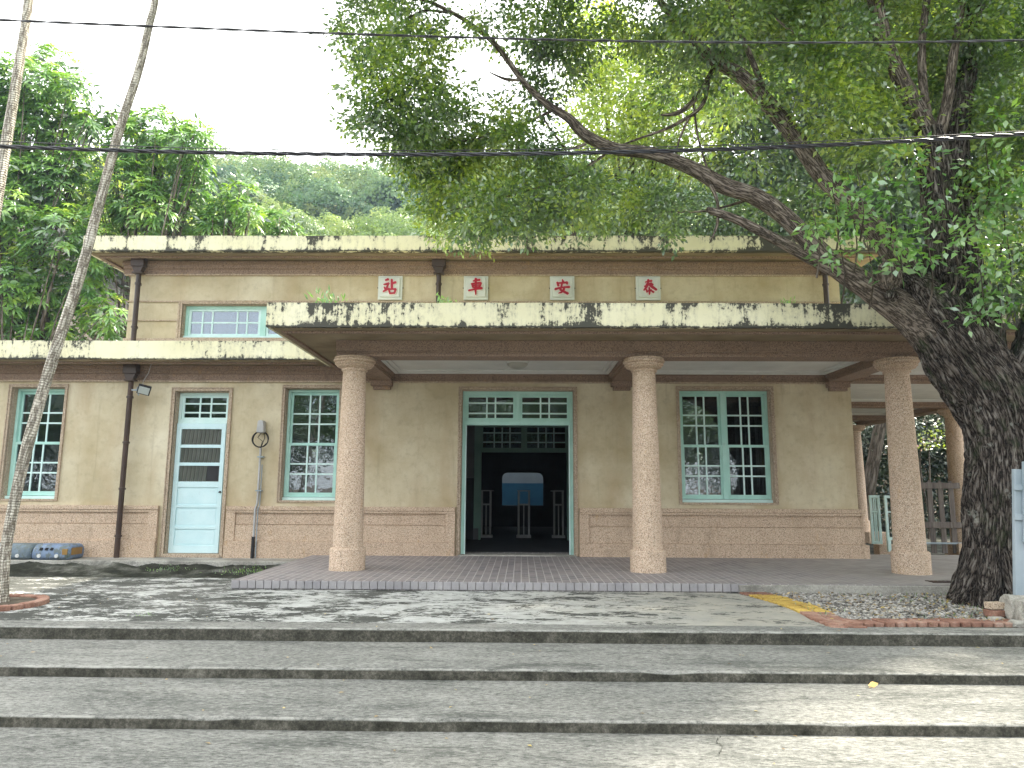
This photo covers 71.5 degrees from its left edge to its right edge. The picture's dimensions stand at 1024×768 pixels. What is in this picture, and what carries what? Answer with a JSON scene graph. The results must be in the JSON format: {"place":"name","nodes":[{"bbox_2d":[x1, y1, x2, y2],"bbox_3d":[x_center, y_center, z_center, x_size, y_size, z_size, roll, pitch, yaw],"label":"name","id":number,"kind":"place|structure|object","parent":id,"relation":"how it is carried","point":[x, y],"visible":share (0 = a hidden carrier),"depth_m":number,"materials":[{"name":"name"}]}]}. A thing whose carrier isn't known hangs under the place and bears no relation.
{"place":"outdoors","nodes":[
{"label":"outdoors","id":0,"kind":"place"},
{"bbox_2d":[9,561,279,577],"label":"grass strip","id":1,"kind":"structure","parent":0,"point":[71,569],"depth_m":10.90,"materials":[{"name":"green plant"}]},
{"bbox_2d":[200,564,266,574],"bbox_3d":[-3.961,2.711,10.371,1.034,0.181,0.647,-5,-10,31],"label":"weed","id":2,"kind":"object","parent":1,"relation":"on","point":[239,570],"visible":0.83,"depth_m":10.37,"materials":[{"name":"green plant"}]},
{"bbox_2d":[0,577,827,626],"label":"forecourt","id":3,"kind":"structure","parent":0,"point":[181,599],"depth_m":7.42,"materials":[{"name":"concrete"}]},
{"bbox_2d":[0,0,32,217],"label":"palm tree","id":4,"kind":"object","parent":3,"relation":"on","point":[14,94],"visible":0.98,"depth_m":8.66,"materials":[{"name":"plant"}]},
{"bbox_2d":[0,594,49,611],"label":"planter ring","id":5,"kind":"object","parent":3,"relation":"on","point":[20,601],"visible":0.91,"depth_m":7.32,"materials":[{"name":"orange brick"}]},
{"bbox_2d":[0,0,158,602],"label":"palm tree","id":6,"kind":"object","parent":5,"relation":"in","point":[34,419],"visible":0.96,"depth_m":7.68,"materials":[{"name":"grey plant"}]},
{"bbox_2d":[0,0,917,200],"label":"sky","id":7,"kind":"structure","parent":0,"point":[259,90],"materials":[{"name":"white"}]},
{"bbox_2d":[3,209,1017,528],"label":"hillside","id":8,"kind":"structure","parent":0,"point":[109,283],"depth_m":54.09,"materials":[{"name":"plant"}]},
{"bbox_2d":[62,138,1021,232],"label":"hill forest","id":9,"kind":"object","parent":8,"relation":"on","point":[344,191],"visible":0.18,"depth_m":78.36,"materials":[{"name":"green plant"}]},
{"bbox_2d":[67,194,1019,270],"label":"slope trees","id":10,"kind":"object","parent":8,"relation":"on","point":[390,224],"visible":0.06,"depth_m":62.71,"materials":[{"name":"green plant"}]},
{"bbox_2d":[0,727,1023,767],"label":"road","id":11,"kind":"structure","parent":0,"point":[91,748],"depth_m":4.03,"materials":[{"name":"concrete"}]},
{"bbox_2d":[1,589,1002,763],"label":"fallen leaves","id":12,"kind":"object","parent":11,"relation":"on","point":[533,644],"depth_m":5.10,"materials":[{"name":"yellow plant"}]},
{"bbox_2d":[0,676,1023,736],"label":"step","id":13,"kind":"object","parent":11,"relation":"on","point":[929,710],"visible":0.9,"depth_m":4.60,"materials":[{"name":"concrete"}]},
{"bbox_2d":[0,132,1023,156],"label":"overhead cable","id":14,"kind":"object","parent":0,"point":[608,152],"visible":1,"depth_m":5.41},
{"bbox_2d":[0,130,1023,150],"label":"overhead cable","id":15,"kind":"object","parent":14,"relation":"attached to","point":[513,149],"visible":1,"depth_m":5.42,"materials":[{"name":"black rubber"}]},
{"bbox_2d":[0,19,1023,43],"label":"overhead cable","id":16,"kind":"object","parent":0,"point":[535,39],"visible":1,"depth_m":5.55,"materials":[{"name":"black rubber"}]},
{"bbox_2d":[232,552,958,592],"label":"porch floor","id":17,"kind":"structure","parent":0,"point":[874,570],"depth_m":9.68,"materials":[{"name":"tile"}]},
{"bbox_2d":[231,580,746,591],"bbox_3d":[-0.288,2.429,8.545,6.198,0.092,0.020,0,-8,1],"label":"porch edging","id":18,"kind":"object","parent":17,"relation":"attached to","point":[488,586],"visible":1,"depth_m":8.54,"materials":[{"name":"grey tile"}]},
{"bbox_2d":[739,585,949,594],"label":"porch kerb","id":19,"kind":"structure","parent":17,"relation":"attached to","point":[825,589],"depth_m":8.45,"materials":[{"name":"concrete"}]},
{"bbox_2d":[925,580,950,582],"bbox_3d":[5.459,2.438,8.766,0.630,0.010,0.180,0,-8,1],"label":"drain grate","id":20,"kind":"object","parent":17,"relation":"on","point":[940,581],"visible":0.43,"depth_m":8.75,"materials":[{"name":"grey metal"}]},
{"bbox_2d":[771,592,1002,621],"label":"gravel","id":21,"kind":"structure","parent":0,"point":[839,602],"depth_m":7.53,"materials":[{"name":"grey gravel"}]},
{"bbox_2d":[769,591,1005,619],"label":"fallen leaves","id":22,"kind":"object","parent":21,"relation":"on","point":[947,599],"visible":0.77,"depth_m":7.44,"materials":[{"name":"brown plant"}]},
{"bbox_2d":[983,609,1004,616],"bbox_3d":[4.619,2.194,6.811,0.150,0.062,0.100,0,-8,1],"label":"brick","id":23,"kind":"object","parent":21,"relation":"on","point":[991,612],"visible":0.9,"depth_m":6.76,"materials":[{"name":"red brick"}]},
{"bbox_2d":[984,601,1004,609],"bbox_3d":[4.633,2.124,6.821,0.150,0.062,0.100,1,-9,-7],"label":"brick","id":24,"kind":"object","parent":23,"relation":"on","point":[995,605],"visible":1,"depth_m":6.78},
{"bbox_2d":[987,616,1004,619],"bbox_3d":[4.592,2.237,6.733,0.140,0.069,0.096,0,-8,1],"label":"stone","id":25,"kind":"object","parent":21,"relation":"on","point":[995,617],"visible":0.49,"depth_m":6.71,"materials":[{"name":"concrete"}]},
{"bbox_2d":[1012,461,1023,594],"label":"steel post","id":26,"kind":"object","parent":21,"relation":"on","point":[1018,526],"visible":0.9,"depth_m":6.95,"materials":[{"name":"grey metal"}]},
{"bbox_2d":[865,530,949,554],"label":"platform ground","id":27,"kind":"structure","parent":0,"point":[939,546],"depth_m":18.68,"materials":[{"name":"grey concrete"}]},
{"bbox_2d":[873,544,892,554],"bbox_3d":[8.124,3.576,15.209,0.650,0.280,0.250,0,-8,1],"label":"stone trough","id":28,"kind":"object","parent":27,"relation":"on","point":[880,548],"visible":0.24,"depth_m":15.10,"materials":[{"name":"beige stone"}]},
{"bbox_2d":[883,495,892,551],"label":"platform gate","id":29,"kind":"structure","parent":27,"relation":"on","point":[888,537],"depth_m":14.93,"materials":[{"name":"green paint"}]},
{"bbox_2d":[853,413,949,536],"bbox_3d":[14.583,2.951,24.116,9.300,6.138,3.878,0,-8,1],"label":"hedge","id":30,"kind":"object","parent":27,"relation":"on","point":[938,463],"visible":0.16,"depth_m":23.53,"materials":[{"name":"green plant"}]},
{"bbox_2d":[921,480,961,552],"bbox_3d":[9.191,2.916,15.523,1.530,1.689,0.085,0,-8,1],"label":"picket fence","id":31,"kind":"object","parent":27,"relation":"on","point":[942,524],"visible":0.43,"depth_m":15.54,"materials":[{"name":"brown wood"}]},
{"bbox_2d":[911,597,1015,627],"bbox_3d":[10.445,2.387,7.360,15.300,0.001,2.092,0,-8,1],"label":"gravel bed","id":32,"kind":"object","parent":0,"point":[967,627],"depth_m":6.50,"materials":[{"name":"stone"}]},
{"bbox_2d":[310,0,1023,608],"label":"camphor tree","id":33,"kind":"object","parent":32,"relation":"on","point":[942,308],"visible":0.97,"depth_m":8.67,"materials":[{"name":"green plant"}]},
{"bbox_2d":[749,594,830,612],"bbox_3d":[2.983,2.390,7.658,0.360,0.086,1.202,1,-9,-6],"label":"brick edging","id":34,"kind":"object","parent":32,"relation":"on","point":[787,602],"visible":0.65,"depth_m":7.62,"materials":[{"name":"yellow paint"}]},
{"bbox_2d":[739,592,1012,627],"bbox_3d":[5.905,2.357,7.327,6.448,0.087,2.154,0,-8,1],"label":"brick edging","id":35,"kind":"object","parent":32,"relation":"on","point":[836,621],"visible":0.68,"depth_m":6.55,"materials":[{"name":"red brick"}]},
{"bbox_2d":[1015,599,1023,619],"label":"concrete block","id":36,"kind":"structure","parent":35,"relation":"on","point":[1019,605],"depth_m":6.63,"materials":[{"name":"grey concrete"}]},
{"bbox_2d":[999,594,1023,619],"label":"concrete block","id":37,"kind":"object","parent":32,"relation":"on","point":[1008,600],"depth_m":6.73,"materials":[{"name":"grey concrete"}]},
{"bbox_2d":[1007,619,1023,627],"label":"stone","id":38,"kind":"object","parent":32,"relation":"on","point":[1018,623],"visible":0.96,"depth_m":6.51,"materials":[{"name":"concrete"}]},
{"label":"ground","id":39,"kind":"structure","parent":0,"visible":0},
{"bbox_2d":[0,42,119,339],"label":"broadleaf tree","id":40,"kind":"object","parent":39,"relation":"on","point":[52,180],"visible":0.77,"depth_m":22.56,"materials":[{"name":"green plant"}]},
{"bbox_2d":[0,181,129,340],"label":"broadleaf tree","id":41,"kind":"object","parent":39,"relation":"on","point":[21,290],"visible":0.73,"depth_m":20.81,"materials":[{"name":"green plant"}]},
{"bbox_2d":[66,95,240,337],"bbox_3d":[-11.855,-2.249,22.506,5.368,14.966,4.037,0,-8,1],"label":"broadleaf tree","id":42,"kind":"object","parent":39,"relation":"on","point":[154,192],"visible":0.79,"depth_m":22.50,"materials":[{"name":"green plant"}]},
{"bbox_2d":[10,557,297,566],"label":"wall kerb","id":43,"kind":"structure","parent":39,"relation":"on","point":[140,561],"depth_m":11.39,"materials":[{"name":"concrete"}]},
{"bbox_2d":[0,543,83,559],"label":"painted train","id":44,"kind":"object","parent":43,"relation":"on","point":[46,551],"visible":0.88,"depth_m":11.43,"materials":[{"name":"blue paint"}]},
{"bbox_2d":[62,139,246,307],"bbox_3d":[-14.136,-1.887,26.197,8.238,15.323,3.460,2,-9,-9],"label":"bushy tree","id":45,"kind":"object","parent":39,"relation":"on","point":[126,283],"visible":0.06,"depth_m":26.61,"materials":[{"name":"green plant"}]},
{"bbox_2d":[186,169,286,235],"bbox_3d":[-9.242,-0.897,22.455,2.854,12.306,3.783,7,-11,-40],"label":"broadleaf tree","id":46,"kind":"object","parent":39,"relation":"on","point":[226,220],"visible":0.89,"depth_m":22.73,"materials":[{"name":"green plant"}]},
{"bbox_2d":[250,201,307,235],"bbox_3d":[-7.697,-0.338,23.273,2.225,11.440,2.930,5,-10,-29],"label":"broadleaf tree","id":47,"kind":"object","parent":39,"relation":"on","point":[281,227],"visible":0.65,"depth_m":23.38,"materials":[{"name":"green plant"}]},
{"bbox_2d":[0,236,1023,574],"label":"station building","id":48,"kind":"structure","parent":39,"relation":"on","point":[718,400],"depth_m":12.17,"materials":[{"name":"beige paint"}]},
{"bbox_2d":[5,389,64,498],"bbox_3d":[-8.272,1.039,12.445,0.932,1.917,0.155,0,-8,1],"label":"window","id":49,"kind":"structure","parent":48,"relation":"in","point":[22,393],"depth_m":12.43,"materials":[{"name":"green paint"}]},
{"bbox_2d":[131,365,151,395],"bbox_3d":[-6.338,-0.076,12.190,0.460,0.576,0.218,-7,-11,42],"label":"floodlight","id":50,"kind":"object","parent":48,"relation":"attached to","point":[142,389],"visible":0.98,"depth_m":12.05,"materials":[{"name":"grey metal"}]},
{"bbox_2d":[183,306,282,337],"bbox_3d":[-4.432,-1.089,12.687,2.814,0.597,0.140,0,-8,1],"label":"window","id":51,"kind":"structure","parent":48,"relation":"in","point":[263,332],"depth_m":12.69,"materials":[{"name":"green paint"}]},
{"bbox_2d":[250,420,268,558],"bbox_3d":[-4.314,1.780,12.049,0.267,2.335,0.169,5,-10,-29],"label":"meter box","id":52,"kind":"object","parent":48,"relation":"attached to","point":[261,426],"visible":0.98,"depth_m":12.08,"materials":[{"name":"grey metal"}]},
{"bbox_2d":[282,390,339,499],"bbox_3d":[-3.468,1.054,12.379,0.942,1.917,0.155,0,-8,1],"label":"window","id":53,"kind":"structure","parent":48,"relation":"in","point":[287,495],"depth_m":12.35,"materials":[{"name":"green paint"}]},
{"bbox_2d":[304,286,348,302],"bbox_3d":[-2.480,-1.193,9.601,0.588,0.360,0.381,0,-8,1],"label":"weed","id":54,"kind":"object","parent":48,"relation":"on","point":[325,301],"visible":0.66,"depth_m":9.58,"materials":[{"name":"green plant"}]},
{"bbox_2d":[377,276,402,299],"bbox_3d":[-2.154,-1.703,12.564,0.466,0.430,0.103,0,-8,1],"label":"sign plaque","id":55,"kind":"object","parent":48,"relation":"attached to","point":[390,287],"visible":1,"depth_m":12.54,"materials":[{"name":"white paint"}]},
{"bbox_2d":[436,293,456,302],"bbox_3d":[-0.912,-1.113,9.590,0.246,0.253,0.260,-7,-11,40],"label":"weed","id":56,"kind":"object","parent":48,"relation":"on","point":[440,300],"visible":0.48,"depth_m":9.55,"materials":[{"name":"green plant"}]},
{"bbox_2d":[463,276,488,299],"bbox_3d":[-0.638,-1.698,12.544,0.466,0.430,0.101,0,-8,1],"label":"sign plaque","id":57,"kind":"object","parent":48,"relation":"attached to","point":[475,288],"visible":1,"depth_m":12.52,"materials":[{"name":"red paint"}]},
{"bbox_2d":[481,490,493,537],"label":"ticket gate","id":58,"kind":"structure","parent":48,"relation":"on","point":[489,535],"depth_m":16.49,"materials":[{"name":"grey metal"}]},
{"bbox_2d":[506,361,528,368],"bbox_3d":[0.088,-0.296,11.347,0.370,0.116,0.370,0,-8,1],"label":"ceiling lamp","id":59,"kind":"object","parent":48,"relation":"attached to","point":[517,364],"visible":0.96,"depth_m":11.24,"materials":[{"name":"white paint"}]},
{"bbox_2d":[516,490,530,537],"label":"ticket gate","id":60,"kind":"structure","parent":48,"relation":"on","point":[523,535],"depth_m":16.48,"materials":[{"name":"grey metal"}]},
{"bbox_2d":[551,490,564,537],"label":"ticket gate","id":61,"kind":"structure","parent":48,"relation":"on","point":[558,535],"depth_m":16.47,"materials":[{"name":"grey metal"}]},
{"bbox_2d":[549,276,574,299],"bbox_3d":[0.885,-1.694,12.523,0.466,0.430,0.101,0,-8,1],"label":"sign plaque","id":62,"kind":"object","parent":48,"relation":"attached to","point":[561,288],"visible":1,"depth_m":12.50,"materials":[{"name":"red paint"}]},
{"bbox_2d":[635,276,660,300],"bbox_3d":[2.397,-1.689,12.501,0.466,0.430,0.102,0,-8,1],"label":"sign plaque","id":63,"kind":"object","parent":48,"relation":"attached to","point":[647,288],"visible":1,"depth_m":12.48,"materials":[{"name":"red paint"}]},
{"bbox_2d":[679,391,772,502],"bbox_3d":[3.662,1.077,12.280,1.562,1.917,0.155,0,-8,1],"label":"window","id":64,"kind":"structure","parent":48,"relation":"in","point":[723,446],"depth_m":12.25,"materials":[{"name":"green paint"}]},
{"bbox_2d":[780,296,795,302],"bbox_3d":[3.698,-1.094,9.522,0.211,0.180,0.162,-2,-9,16],"label":"weed","id":65,"kind":"object","parent":48,"relation":"on","point":[788,301],"visible":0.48,"depth_m":9.51,"materials":[{"name":"green plant"}]},
{"bbox_2d":[868,495,882,543],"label":"platform gate","id":66,"kind":"structure","parent":48,"relation":"attached to","point":[875,513],"depth_m":15.15,"materials":[{"name":"green paint"}]},
{"bbox_2d":[0,638,1023,684],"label":"step","id":67,"kind":"object","parent":39,"relation":"on","point":[581,662],"visible":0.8,"depth_m":5.46,"materials":[{"name":"concrete"}]},
{"bbox_2d":[0,620,1023,646],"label":"step","id":68,"kind":"object","parent":39,"relation":"on","point":[513,633],"visible":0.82,"depth_m":6.17,"materials":[{"name":"concrete"}]},
{"bbox_2d":[502,473,542,504],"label":"panel wall","id":69,"kind":"structure","parent":39,"relation":"on","point":[512,483],"depth_m":24.44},
{"bbox_2d":[481,428,566,530],"bbox_3d":[0.363,2.569,19.663,5.800,3.900,7.140,0,-8,1],"label":"passage shelter","id":70,"kind":"object","parent":39,"relation":"on","point":[551,468],"visible":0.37,"depth_m":22.02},
{"bbox_2d":[411,119,804,235],"bbox_3d":[3.114,-2.111,22.852,13.085,14.970,4.866,0,-8,1],"label":"tall tree","id":71,"kind":"object","parent":39,"relation":"on","point":[722,230],"visible":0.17,"depth_m":22.84,"materials":[{"name":"green plant"}]},
{"bbox_2d":[544,0,744,235],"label":"tall tree","id":72,"kind":"object","parent":39,"relation":"on","point":[639,112],"visible":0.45,"depth_m":23.36,"materials":[{"name":"green plant"}]},
{"bbox_2d":[665,0,936,235],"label":"tall tree","id":73,"kind":"object","parent":39,"relation":"on","point":[768,135],"visible":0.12,"depth_m":23.05,"materials":[{"name":"green plant"}]},
{"bbox_2d":[822,0,1023,520],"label":"tall tree","id":74,"kind":"object","parent":39,"relation":"on","point":[871,471],"visible":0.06,"depth_m":22.48,"materials":[{"name":"green plant"}]},
{"bbox_2d":[917,420,945,538],"bbox_3d":[12.474,3.022,21.357,1.495,3.890,0.940,-2,-9,14],"label":"flowering shrub","id":75,"kind":"object","parent":39,"relation":"on","point":[928,442],"visible":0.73,"depth_m":21.40,"materials":[{"name":"green plant"}]}
]}

